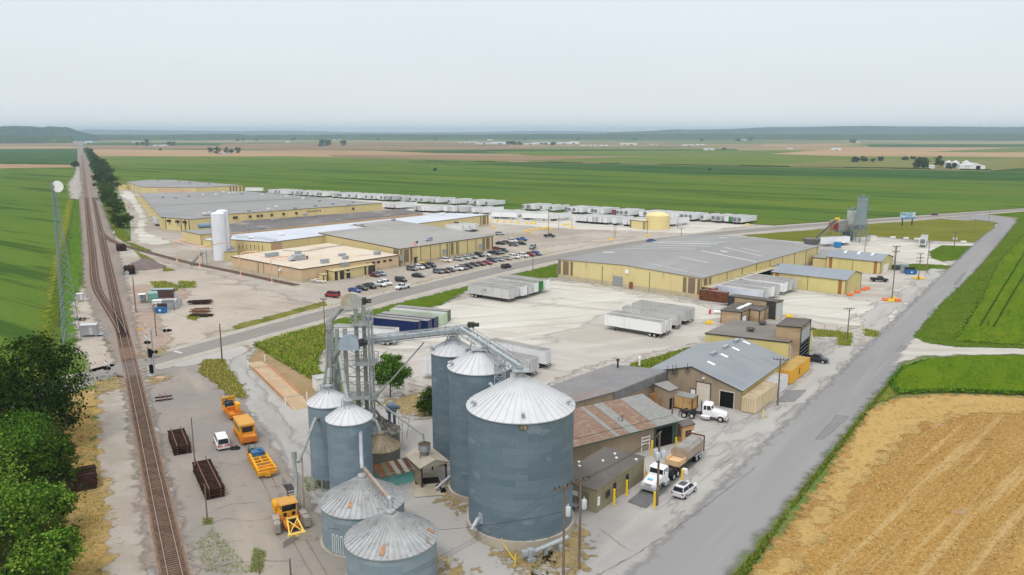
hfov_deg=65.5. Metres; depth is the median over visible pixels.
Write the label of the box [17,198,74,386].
yellow verge
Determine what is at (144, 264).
gravel heap
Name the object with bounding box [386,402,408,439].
bucket elevator
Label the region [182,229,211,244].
plant block
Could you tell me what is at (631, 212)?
box trailer
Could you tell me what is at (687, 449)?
dump trailer
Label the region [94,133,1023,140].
woodland
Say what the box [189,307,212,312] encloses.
scrap pile
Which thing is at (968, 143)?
field
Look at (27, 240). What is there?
field
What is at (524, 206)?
box trailer
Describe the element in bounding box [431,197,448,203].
box trailer
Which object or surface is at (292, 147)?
field
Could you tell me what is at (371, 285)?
pickup truck
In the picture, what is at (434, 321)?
box trailer
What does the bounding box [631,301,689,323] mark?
box trailer
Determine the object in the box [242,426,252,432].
window
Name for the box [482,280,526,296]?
box trailer
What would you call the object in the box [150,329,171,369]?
signal gantry
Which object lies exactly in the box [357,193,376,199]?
box trailer
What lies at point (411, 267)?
parked car
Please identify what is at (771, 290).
box trailer
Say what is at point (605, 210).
box trailer
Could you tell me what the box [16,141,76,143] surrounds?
field
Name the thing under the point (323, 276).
guard hut
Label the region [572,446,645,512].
scale house
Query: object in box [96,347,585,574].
dry weeds
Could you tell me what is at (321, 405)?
grain bin
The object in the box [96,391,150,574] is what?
gravel track
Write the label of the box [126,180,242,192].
warehouse
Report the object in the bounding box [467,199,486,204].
box trailer
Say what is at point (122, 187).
shed
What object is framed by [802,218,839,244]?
aggregate conveyor
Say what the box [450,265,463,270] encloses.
pickup truck
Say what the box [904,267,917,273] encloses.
dumpster
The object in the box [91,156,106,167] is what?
trackside tree
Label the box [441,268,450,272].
parked car
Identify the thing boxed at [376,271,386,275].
parked car
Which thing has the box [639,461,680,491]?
semi truck
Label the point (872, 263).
shed
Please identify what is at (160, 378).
concrete planter
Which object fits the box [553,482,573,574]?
utility pole
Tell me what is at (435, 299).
grass verge
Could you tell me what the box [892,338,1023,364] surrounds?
farm track
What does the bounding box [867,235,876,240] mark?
storage bin
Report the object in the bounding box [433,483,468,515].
dry ground
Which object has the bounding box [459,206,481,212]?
box trailer
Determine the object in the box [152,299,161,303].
storage crate
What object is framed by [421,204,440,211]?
box trailer
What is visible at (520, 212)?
box trailer
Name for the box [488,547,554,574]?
dry ground
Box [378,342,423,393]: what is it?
diagonal strut
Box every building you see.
[231,243,398,282]
[476,142,490,143]
[491,142,505,143]
[957,164,965,168]
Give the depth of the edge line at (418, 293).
236.86 m
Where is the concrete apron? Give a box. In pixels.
[412,466,444,496]
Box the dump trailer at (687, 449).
[665,431,704,468]
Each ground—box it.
[0,140,1023,574]
[88,375,124,396]
[140,346,168,358]
[143,374,173,385]
[150,281,179,290]
[180,282,196,287]
[377,389,427,419]
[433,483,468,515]
[437,558,481,574]
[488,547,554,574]
[531,524,598,574]
[631,347,685,367]
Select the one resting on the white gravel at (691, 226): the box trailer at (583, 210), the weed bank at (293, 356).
the box trailer at (583, 210)
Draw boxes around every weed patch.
[101,196,152,251]
[135,250,199,319]
[198,359,249,397]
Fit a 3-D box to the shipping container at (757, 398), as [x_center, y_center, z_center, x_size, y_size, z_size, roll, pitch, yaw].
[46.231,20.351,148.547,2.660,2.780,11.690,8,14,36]
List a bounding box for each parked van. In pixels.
[213,431,229,449]
[324,290,340,297]
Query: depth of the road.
124.01 m
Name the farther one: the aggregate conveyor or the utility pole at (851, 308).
the aggregate conveyor
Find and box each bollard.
[612,489,615,505]
[624,480,628,496]
[650,440,652,455]
[652,491,655,508]
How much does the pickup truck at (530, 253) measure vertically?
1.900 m
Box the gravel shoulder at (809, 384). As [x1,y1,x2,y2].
[641,268,945,531]
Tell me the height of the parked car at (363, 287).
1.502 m
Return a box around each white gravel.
[119,190,170,244]
[308,196,749,232]
[383,281,720,350]
[769,289,909,327]
[838,238,973,264]
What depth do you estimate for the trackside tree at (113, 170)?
867.18 m
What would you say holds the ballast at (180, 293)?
on the pale dirt at (233, 303)
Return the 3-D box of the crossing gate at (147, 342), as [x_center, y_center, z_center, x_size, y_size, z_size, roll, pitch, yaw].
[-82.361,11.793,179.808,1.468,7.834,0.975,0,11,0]
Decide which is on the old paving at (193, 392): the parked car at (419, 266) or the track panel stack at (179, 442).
the track panel stack at (179, 442)
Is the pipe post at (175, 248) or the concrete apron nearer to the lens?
the concrete apron
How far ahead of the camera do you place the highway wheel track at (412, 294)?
236.21 m
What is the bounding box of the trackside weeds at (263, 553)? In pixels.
[195,475,324,574]
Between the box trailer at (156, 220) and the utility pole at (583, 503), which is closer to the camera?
the utility pole at (583, 503)
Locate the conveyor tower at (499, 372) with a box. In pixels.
[494,359,505,384]
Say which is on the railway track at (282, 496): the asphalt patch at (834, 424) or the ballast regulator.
the ballast regulator
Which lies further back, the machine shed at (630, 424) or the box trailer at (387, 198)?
the box trailer at (387, 198)
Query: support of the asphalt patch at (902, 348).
on the farm track at (915, 348)
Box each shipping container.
[147,291,157,302]
[151,288,174,297]
[741,381,777,413]
[764,372,787,393]
[780,355,809,383]
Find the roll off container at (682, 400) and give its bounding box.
[659,391,697,409]
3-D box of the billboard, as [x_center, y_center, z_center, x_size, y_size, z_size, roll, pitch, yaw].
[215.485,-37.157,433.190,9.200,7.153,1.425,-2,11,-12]
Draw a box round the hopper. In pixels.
[418,441,430,457]
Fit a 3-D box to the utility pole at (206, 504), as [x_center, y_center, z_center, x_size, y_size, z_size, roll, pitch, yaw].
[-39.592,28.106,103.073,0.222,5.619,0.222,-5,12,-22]
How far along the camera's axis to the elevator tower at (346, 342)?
119.70 m
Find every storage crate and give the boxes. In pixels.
[137,293,145,302]
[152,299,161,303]
[161,299,174,308]
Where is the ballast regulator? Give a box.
[271,495,315,547]
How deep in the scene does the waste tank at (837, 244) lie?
350.65 m
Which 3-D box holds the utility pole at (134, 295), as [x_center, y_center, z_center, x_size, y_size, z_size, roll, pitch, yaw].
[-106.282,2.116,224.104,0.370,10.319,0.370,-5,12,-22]
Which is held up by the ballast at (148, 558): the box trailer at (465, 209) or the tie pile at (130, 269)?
the tie pile at (130, 269)
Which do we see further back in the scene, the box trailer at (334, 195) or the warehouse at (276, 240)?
the box trailer at (334, 195)
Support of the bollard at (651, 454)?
on the lot paving at (630, 526)
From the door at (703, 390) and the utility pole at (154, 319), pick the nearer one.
the door at (703, 390)
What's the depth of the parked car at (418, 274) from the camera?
278.76 m
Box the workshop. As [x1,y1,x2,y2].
[705,320,813,362]
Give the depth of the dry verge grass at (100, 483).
109.25 m
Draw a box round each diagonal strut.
[373,343,423,400]
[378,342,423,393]
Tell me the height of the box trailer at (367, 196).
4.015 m
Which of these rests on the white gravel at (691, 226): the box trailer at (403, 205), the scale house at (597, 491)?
the box trailer at (403, 205)
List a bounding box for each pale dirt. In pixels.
[122,261,315,354]
[404,236,635,283]
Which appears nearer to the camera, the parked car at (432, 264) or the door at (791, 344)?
the door at (791, 344)
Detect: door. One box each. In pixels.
[581,491,588,505]
[613,275,622,286]
[690,388,695,393]
[696,381,710,402]
[719,390,734,408]
[776,302,782,318]
[788,344,791,361]
[801,325,809,342]
[883,263,888,272]
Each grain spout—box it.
[297,417,319,462]
[324,368,330,384]
[332,355,348,399]
[358,431,363,468]
[366,408,380,416]
[371,418,381,431]
[374,400,424,441]
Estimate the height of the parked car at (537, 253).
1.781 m
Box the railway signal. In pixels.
[147,348,154,376]
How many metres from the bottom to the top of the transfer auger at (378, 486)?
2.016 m
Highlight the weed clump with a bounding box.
[198,358,247,397]
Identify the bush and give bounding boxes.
[413,385,431,416]
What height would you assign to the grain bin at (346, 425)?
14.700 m
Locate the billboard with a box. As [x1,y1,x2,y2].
[900,212,915,225]
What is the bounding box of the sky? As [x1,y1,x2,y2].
[0,0,1023,132]
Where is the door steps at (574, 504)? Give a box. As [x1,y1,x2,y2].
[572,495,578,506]
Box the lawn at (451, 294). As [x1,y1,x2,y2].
[265,267,556,339]
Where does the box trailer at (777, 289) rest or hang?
on the white gravel at (823, 308)
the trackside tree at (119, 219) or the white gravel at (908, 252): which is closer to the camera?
the white gravel at (908, 252)
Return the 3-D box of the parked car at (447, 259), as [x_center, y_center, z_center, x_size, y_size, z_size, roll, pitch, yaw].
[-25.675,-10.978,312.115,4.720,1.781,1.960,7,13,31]
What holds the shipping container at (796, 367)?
on the gravel shoulder at (809, 384)
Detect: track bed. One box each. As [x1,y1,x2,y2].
[116,240,296,285]
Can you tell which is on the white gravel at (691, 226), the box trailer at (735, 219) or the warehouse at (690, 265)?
the box trailer at (735, 219)
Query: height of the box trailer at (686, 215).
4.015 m
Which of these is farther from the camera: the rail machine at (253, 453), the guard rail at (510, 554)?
the rail machine at (253, 453)
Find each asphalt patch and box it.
[779,390,804,401]
[816,415,847,439]
[896,345,907,351]
[954,272,965,284]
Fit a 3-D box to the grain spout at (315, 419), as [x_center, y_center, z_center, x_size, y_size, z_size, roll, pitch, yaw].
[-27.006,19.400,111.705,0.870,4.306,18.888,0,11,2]
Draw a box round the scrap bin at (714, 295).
[699,289,728,302]
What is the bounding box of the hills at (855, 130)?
[606,126,1023,134]
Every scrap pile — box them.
[187,299,212,303]
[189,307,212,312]
[189,313,213,316]
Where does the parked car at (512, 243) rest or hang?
on the gravel yard at (312, 291)
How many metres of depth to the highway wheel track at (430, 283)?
255.61 m
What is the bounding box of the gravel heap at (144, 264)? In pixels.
[121,258,166,270]
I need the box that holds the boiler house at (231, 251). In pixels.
[224,246,236,260]
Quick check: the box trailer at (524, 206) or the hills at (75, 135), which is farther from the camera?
the hills at (75, 135)
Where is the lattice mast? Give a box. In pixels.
[50,179,81,344]
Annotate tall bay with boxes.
[776,317,811,359]
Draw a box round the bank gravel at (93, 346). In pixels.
[70,286,122,390]
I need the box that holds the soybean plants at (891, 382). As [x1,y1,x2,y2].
[887,354,1023,392]
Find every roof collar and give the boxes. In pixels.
[321,382,334,393]
[341,397,355,407]
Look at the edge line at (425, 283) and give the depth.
256.38 m
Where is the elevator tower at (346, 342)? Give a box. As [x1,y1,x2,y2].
[314,292,382,436]
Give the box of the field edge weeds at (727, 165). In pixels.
[426,160,990,170]
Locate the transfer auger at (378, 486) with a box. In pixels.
[362,467,391,508]
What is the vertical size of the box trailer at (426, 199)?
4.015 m
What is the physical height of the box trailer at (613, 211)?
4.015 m
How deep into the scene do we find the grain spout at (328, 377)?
113.89 m
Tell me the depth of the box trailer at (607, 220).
437.88 m
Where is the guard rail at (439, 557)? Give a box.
[438,553,448,565]
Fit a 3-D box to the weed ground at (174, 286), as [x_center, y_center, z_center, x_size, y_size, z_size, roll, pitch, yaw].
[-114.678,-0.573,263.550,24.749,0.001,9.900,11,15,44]
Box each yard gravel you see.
[342,280,726,386]
[721,263,931,332]
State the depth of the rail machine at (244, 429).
130.46 m
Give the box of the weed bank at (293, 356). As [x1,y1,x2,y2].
[255,326,356,402]
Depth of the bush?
141.87 m
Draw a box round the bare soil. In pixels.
[243,345,318,400]
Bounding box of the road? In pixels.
[626,215,1015,574]
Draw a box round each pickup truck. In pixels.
[362,282,376,288]
[373,280,386,286]
[394,283,410,289]
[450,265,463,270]
[460,263,473,268]
[467,253,478,258]
[487,250,500,254]
[515,237,527,240]
[524,251,535,256]
[543,233,555,236]
[804,352,829,363]
[870,275,888,281]
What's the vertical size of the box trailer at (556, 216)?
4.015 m
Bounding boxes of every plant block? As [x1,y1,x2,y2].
[163,215,211,230]
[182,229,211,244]
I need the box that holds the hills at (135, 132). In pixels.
[77,129,606,134]
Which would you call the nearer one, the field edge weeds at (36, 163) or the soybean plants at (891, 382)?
the soybean plants at (891, 382)
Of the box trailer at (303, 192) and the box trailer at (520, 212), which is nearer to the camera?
the box trailer at (520, 212)
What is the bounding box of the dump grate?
[415,477,440,484]
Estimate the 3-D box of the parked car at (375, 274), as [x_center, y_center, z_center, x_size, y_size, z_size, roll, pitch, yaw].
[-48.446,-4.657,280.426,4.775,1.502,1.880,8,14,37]
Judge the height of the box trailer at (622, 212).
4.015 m
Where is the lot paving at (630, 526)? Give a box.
[142,218,997,574]
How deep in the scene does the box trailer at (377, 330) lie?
190.66 m
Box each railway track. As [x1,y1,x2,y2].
[81,154,128,337]
[84,158,187,574]
[98,231,299,285]
[215,377,327,574]
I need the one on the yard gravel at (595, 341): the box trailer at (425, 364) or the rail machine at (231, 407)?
the box trailer at (425, 364)
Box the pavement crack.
[599,467,754,574]
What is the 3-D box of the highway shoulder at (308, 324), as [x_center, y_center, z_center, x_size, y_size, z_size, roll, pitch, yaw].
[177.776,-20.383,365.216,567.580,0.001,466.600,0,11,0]
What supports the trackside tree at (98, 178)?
on the ground at (740, 144)
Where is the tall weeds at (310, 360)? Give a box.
[252,322,362,405]
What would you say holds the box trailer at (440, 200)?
on the white gravel at (691, 226)
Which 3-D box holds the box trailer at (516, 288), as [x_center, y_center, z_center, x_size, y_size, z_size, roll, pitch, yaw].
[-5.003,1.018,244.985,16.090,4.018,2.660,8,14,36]
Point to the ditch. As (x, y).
(59, 301)
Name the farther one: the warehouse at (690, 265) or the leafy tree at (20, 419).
the warehouse at (690, 265)
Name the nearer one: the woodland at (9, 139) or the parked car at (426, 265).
the parked car at (426, 265)
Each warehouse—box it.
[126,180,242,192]
[134,191,381,229]
[231,213,488,254]
[319,219,492,265]
[558,234,818,298]
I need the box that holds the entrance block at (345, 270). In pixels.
[326,262,375,280]
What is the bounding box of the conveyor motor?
[467,322,478,329]
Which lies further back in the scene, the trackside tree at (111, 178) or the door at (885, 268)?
the trackside tree at (111, 178)
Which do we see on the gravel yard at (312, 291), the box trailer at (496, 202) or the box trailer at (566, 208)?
the box trailer at (496, 202)
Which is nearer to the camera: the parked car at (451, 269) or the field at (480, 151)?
the parked car at (451, 269)
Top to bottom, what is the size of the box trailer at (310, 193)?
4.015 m
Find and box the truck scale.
[246,354,307,409]
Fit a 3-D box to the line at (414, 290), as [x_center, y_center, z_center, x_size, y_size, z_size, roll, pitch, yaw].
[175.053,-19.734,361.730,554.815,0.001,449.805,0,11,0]
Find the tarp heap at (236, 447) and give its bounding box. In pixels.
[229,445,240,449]
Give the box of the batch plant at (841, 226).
[829,219,855,239]
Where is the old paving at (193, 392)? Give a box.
[147,364,346,574]
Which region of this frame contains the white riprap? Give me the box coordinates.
[68,166,84,198]
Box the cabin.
[676,418,695,441]
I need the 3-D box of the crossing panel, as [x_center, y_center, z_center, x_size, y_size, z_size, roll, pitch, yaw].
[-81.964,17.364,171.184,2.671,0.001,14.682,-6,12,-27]
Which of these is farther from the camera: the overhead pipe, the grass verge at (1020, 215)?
the grass verge at (1020, 215)
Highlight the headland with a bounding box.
[754,394,1023,574]
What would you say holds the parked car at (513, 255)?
on the pale dirt at (555, 248)
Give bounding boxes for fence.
[136,291,181,310]
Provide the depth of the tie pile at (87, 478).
113.01 m
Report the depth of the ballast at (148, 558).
202.05 m
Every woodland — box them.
[0,135,72,143]
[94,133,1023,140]
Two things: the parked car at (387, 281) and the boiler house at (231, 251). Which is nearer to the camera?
the parked car at (387, 281)
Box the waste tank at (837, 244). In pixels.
[834,242,841,247]
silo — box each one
[209,211,227,260]
[214,209,230,248]
[847,207,856,240]
[852,194,871,242]
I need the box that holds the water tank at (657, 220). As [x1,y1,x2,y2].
[646,211,669,229]
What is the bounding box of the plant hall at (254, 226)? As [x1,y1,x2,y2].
[230,209,422,236]
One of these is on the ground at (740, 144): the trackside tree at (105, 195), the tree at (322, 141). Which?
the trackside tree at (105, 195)
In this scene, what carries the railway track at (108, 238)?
on the track bed at (209, 265)
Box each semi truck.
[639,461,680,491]
[679,400,728,421]
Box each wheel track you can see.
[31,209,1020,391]
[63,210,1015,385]
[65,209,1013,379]
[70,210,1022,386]
[980,253,1023,324]
[992,274,1023,326]
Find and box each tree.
[0,330,99,440]
[0,403,67,468]
[0,422,42,484]
[0,447,29,489]
[0,464,53,560]
[0,473,86,539]
[0,518,91,574]
[14,429,84,490]
[71,160,79,166]
[87,153,99,160]
[88,158,103,171]
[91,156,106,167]
[91,169,108,186]
[92,161,112,174]
[95,189,120,206]
[97,179,117,195]
[101,165,115,173]
[102,173,121,187]
[103,197,128,215]
[109,213,134,227]
[318,139,328,146]
[375,351,413,396]
[851,156,859,161]
[860,156,868,161]
[914,157,931,167]
[934,155,944,167]
[945,162,951,168]
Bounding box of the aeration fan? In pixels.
[521,535,568,562]
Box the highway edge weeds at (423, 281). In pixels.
[264,237,553,322]
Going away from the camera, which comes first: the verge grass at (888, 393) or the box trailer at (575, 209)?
the verge grass at (888, 393)
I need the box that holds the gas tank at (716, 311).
[709,309,720,313]
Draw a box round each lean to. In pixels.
[373,457,414,484]
[653,381,678,409]
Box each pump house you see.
[203,238,212,247]
[630,219,646,229]
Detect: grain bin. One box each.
[306,389,349,491]
[319,473,405,557]
[325,403,372,488]
[344,508,439,574]
[372,431,400,476]
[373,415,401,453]
[429,336,470,466]
[447,345,510,503]
[466,373,574,550]
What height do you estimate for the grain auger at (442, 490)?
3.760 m
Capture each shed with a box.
[118,185,127,189]
[311,374,323,390]
[404,447,449,487]
[550,356,667,407]
[573,394,680,465]
[651,338,788,409]
[771,263,861,294]
[825,249,893,273]
[965,163,985,168]
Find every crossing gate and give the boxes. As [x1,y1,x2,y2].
[103,350,110,380]
[144,327,150,353]
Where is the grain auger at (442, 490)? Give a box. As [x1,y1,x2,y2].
[435,475,449,492]
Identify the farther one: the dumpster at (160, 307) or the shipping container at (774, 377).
the dumpster at (160, 307)
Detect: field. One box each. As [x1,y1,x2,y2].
[0,143,76,145]
[0,146,76,148]
[0,148,77,163]
[0,165,72,167]
[0,167,75,386]
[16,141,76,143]
[87,143,507,145]
[87,145,531,149]
[93,149,475,155]
[98,156,509,163]
[105,141,458,142]
[107,162,1023,224]
[221,143,694,145]
[331,155,612,160]
[385,149,736,153]
[484,150,812,155]
[485,163,1023,181]
[522,155,874,165]
[742,219,996,242]
[751,393,1023,574]
[762,143,860,145]
[764,156,1023,168]
[775,147,1023,156]
[799,140,927,140]
[868,144,1023,146]
[872,157,1003,159]
[889,355,1023,394]
[913,143,1023,143]
[933,148,1023,151]
[955,235,1023,344]
[991,168,1023,171]
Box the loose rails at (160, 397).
[155,393,172,401]
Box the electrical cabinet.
[900,264,908,272]
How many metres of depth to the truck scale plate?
111.91 m
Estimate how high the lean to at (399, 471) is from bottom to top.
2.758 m
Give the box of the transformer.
[891,264,900,270]
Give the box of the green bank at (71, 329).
[56,199,83,342]
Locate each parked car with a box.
[347,287,360,292]
[355,285,368,290]
[368,272,380,276]
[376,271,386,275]
[380,279,392,284]
[394,276,407,281]
[406,265,417,270]
[411,272,424,277]
[414,263,424,269]
[419,263,430,268]
[425,262,436,267]
[432,268,444,273]
[440,257,451,261]
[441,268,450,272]
[446,267,455,271]
[452,256,463,260]
[460,255,470,259]
[474,252,484,256]
[476,261,486,265]
[483,260,492,264]
[486,257,497,262]
[497,247,508,251]
[501,255,512,259]
[501,263,511,268]
[507,238,517,241]
[508,242,518,245]
[509,253,519,258]
[517,252,528,256]
[532,250,541,255]
[671,480,696,498]
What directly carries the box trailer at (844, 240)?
on the white gravel at (908, 252)
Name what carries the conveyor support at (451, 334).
on the grain bin at (442, 355)
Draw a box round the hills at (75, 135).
[0,126,97,140]
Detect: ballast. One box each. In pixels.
[77,141,104,211]
[78,204,201,574]
[126,284,190,304]
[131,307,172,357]
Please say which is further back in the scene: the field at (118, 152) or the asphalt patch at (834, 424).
the field at (118, 152)
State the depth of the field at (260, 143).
3306.84 m
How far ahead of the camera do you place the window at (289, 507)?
102.41 m
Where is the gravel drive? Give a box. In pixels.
[225,348,327,496]
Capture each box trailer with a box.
[153,217,159,225]
[245,187,263,191]
[283,190,298,194]
[292,190,308,194]
[301,190,320,195]
[307,191,321,196]
[320,191,339,196]
[332,192,349,197]
[333,323,398,344]
[343,192,360,198]
[348,193,365,198]
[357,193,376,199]
[365,194,378,198]
[366,315,420,331]
[371,194,390,198]
[376,314,432,330]
[379,311,438,328]
[383,201,404,208]
[384,195,397,200]
[390,195,409,200]
[390,202,407,208]
[390,307,447,324]
[394,305,450,320]
[395,202,416,208]
[402,196,417,201]
[409,196,428,201]
[413,204,433,211]
[415,196,434,202]
[420,197,440,201]
[420,357,430,374]
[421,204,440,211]
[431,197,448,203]
[432,205,452,212]
[435,197,455,203]
[444,205,460,212]
[445,224,464,230]
[451,205,472,212]
[451,223,471,231]
[452,198,471,204]
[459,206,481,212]
[459,222,477,231]
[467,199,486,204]
[468,283,514,301]
[472,206,492,213]
[473,281,518,299]
[476,200,492,205]
[479,344,538,375]
[482,206,503,213]
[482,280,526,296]
[485,200,504,205]
[487,278,532,296]
[488,338,552,367]
[491,211,518,218]
[493,277,538,292]
[498,275,542,290]
[502,210,524,217]
[505,274,549,291]
[522,203,538,209]
[522,212,547,220]
[526,210,547,212]
[531,203,551,210]
[540,204,560,209]
[549,212,571,220]
[550,204,569,211]
[565,205,584,211]
[568,206,582,211]
[573,206,589,212]
[575,213,593,222]
[579,206,598,213]
[579,214,595,222]
[583,214,604,222]
[587,206,605,213]
[588,214,607,223]
[592,215,610,223]
[594,207,612,213]
[598,215,619,223]
[600,207,619,213]
[603,215,623,224]
[604,312,665,337]
[611,310,671,334]
[612,208,628,214]
[612,216,633,224]
[616,208,634,214]
[620,208,637,215]
[622,305,681,327]
[623,217,641,225]
[625,209,644,215]
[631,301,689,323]
[637,300,694,321]
[639,210,651,216]
[670,211,688,217]
[670,217,689,225]
[674,211,690,217]
[684,212,703,216]
[689,212,708,219]
[700,213,719,220]
[711,213,728,221]
[711,284,762,296]
[716,214,735,222]
[718,282,768,297]
[724,214,743,222]
[725,280,774,296]
[729,214,745,223]
[729,278,779,294]
[733,215,748,222]
[738,215,756,223]
[738,276,787,292]
[742,274,792,292]
[749,273,797,288]
[820,236,849,245]
[919,234,927,246]
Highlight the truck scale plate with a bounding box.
[628,458,700,507]
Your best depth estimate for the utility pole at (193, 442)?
117.43 m
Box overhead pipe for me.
[176,240,233,246]
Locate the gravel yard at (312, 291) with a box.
[112,189,774,346]
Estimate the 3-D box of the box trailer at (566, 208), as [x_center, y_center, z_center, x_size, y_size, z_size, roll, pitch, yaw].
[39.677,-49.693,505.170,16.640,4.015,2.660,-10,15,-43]
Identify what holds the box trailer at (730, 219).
on the white gravel at (691, 226)
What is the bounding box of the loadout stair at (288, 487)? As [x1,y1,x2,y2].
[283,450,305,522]
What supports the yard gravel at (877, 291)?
on the lot paving at (630, 526)
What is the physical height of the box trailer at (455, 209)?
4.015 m
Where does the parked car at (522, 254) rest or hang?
on the pale dirt at (555, 248)
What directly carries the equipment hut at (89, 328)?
on the ground at (740, 144)
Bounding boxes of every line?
[67,213,957,378]
[92,211,997,376]
[92,212,999,381]
[93,211,998,376]
[330,512,559,529]
[407,489,554,572]
[412,484,572,574]
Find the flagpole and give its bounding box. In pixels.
[412,240,418,249]
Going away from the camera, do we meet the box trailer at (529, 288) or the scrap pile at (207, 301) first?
the scrap pile at (207, 301)
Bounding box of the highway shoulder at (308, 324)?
[10,208,1022,407]
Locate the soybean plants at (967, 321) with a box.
[953,250,1022,336]
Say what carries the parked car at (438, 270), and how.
on the pale dirt at (555, 248)
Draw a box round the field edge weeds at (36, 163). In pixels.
[0,163,70,164]
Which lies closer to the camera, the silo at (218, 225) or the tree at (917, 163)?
the silo at (218, 225)
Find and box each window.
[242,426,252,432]
[279,503,295,516]
[605,489,609,498]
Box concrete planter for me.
[154,376,165,380]
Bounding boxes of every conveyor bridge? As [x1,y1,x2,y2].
[365,324,469,344]
[456,324,527,369]
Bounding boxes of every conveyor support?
[444,323,460,345]
[471,338,487,351]
[512,358,529,374]
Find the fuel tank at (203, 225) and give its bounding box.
[198,223,210,228]
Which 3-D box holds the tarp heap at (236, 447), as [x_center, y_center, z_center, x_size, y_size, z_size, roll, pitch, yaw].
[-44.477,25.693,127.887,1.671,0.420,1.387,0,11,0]
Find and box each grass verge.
[232,301,325,329]
[256,264,557,363]
[909,263,949,271]
[929,245,971,261]
[992,212,1023,220]
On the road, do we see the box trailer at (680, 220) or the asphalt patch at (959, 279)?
the asphalt patch at (959, 279)
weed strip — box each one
[629,344,695,367]
[813,328,879,345]
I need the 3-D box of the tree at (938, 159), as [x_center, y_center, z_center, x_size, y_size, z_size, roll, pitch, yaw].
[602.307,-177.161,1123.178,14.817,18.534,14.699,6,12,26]
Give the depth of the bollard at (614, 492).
108.21 m
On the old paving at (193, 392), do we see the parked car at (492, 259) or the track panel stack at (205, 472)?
the track panel stack at (205, 472)
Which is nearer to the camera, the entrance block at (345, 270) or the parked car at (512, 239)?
the entrance block at (345, 270)
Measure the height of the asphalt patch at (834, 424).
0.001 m
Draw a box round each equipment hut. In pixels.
[76,293,83,301]
[80,323,110,336]
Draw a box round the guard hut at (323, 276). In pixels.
[319,273,327,281]
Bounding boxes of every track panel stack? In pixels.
[167,426,191,455]
[192,456,224,499]
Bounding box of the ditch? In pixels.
[47,229,69,347]
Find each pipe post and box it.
[174,239,184,261]
[197,246,207,267]
[239,251,256,276]
[270,256,288,282]
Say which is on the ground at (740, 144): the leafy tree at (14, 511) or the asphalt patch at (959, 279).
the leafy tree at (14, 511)
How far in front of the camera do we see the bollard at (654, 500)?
107.42 m
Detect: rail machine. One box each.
[221,395,241,419]
[233,414,257,443]
[246,444,277,476]
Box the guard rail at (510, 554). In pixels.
[501,538,515,565]
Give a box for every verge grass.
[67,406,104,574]
[730,364,903,574]
[913,221,1023,348]
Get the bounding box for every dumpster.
[155,303,166,312]
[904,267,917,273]
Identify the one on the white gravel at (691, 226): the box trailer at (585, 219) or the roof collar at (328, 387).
the box trailer at (585, 219)
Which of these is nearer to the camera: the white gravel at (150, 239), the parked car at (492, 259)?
the parked car at (492, 259)
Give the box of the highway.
[57,208,1023,386]
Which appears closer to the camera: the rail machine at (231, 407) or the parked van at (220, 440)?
the parked van at (220, 440)
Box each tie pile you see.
[53,464,97,494]
[116,243,126,250]
[123,265,134,274]
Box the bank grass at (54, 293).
[44,200,83,340]
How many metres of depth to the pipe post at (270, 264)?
267.95 m
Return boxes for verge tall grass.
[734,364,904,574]
[917,254,1021,347]
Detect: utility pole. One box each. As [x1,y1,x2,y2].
[132,277,136,311]
[153,303,156,335]
[191,417,195,465]
[204,484,207,523]
[219,323,222,361]
[258,552,260,573]
[320,298,326,335]
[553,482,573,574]
[570,476,588,568]
[653,429,665,505]
[773,357,787,404]
[844,307,854,339]
[891,245,899,298]
[916,253,923,279]
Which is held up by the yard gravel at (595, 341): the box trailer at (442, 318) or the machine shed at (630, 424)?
the box trailer at (442, 318)
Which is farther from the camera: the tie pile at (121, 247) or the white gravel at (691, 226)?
the white gravel at (691, 226)
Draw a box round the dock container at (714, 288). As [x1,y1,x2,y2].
[703,287,717,289]
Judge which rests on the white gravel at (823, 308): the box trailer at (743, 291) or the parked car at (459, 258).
the box trailer at (743, 291)
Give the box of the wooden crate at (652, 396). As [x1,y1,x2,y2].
[649,392,655,402]
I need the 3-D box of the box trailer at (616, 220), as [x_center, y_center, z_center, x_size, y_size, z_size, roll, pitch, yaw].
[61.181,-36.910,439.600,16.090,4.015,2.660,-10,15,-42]
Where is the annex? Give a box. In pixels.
[812,249,830,267]
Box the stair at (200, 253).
[190,251,207,265]
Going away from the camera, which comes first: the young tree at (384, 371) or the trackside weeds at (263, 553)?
the trackside weeds at (263, 553)
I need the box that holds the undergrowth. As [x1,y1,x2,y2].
[0,387,81,574]
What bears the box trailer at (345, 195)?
on the white gravel at (691, 226)
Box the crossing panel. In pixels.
[123,359,138,377]
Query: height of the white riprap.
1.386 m
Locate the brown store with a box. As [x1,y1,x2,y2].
[720,302,769,322]

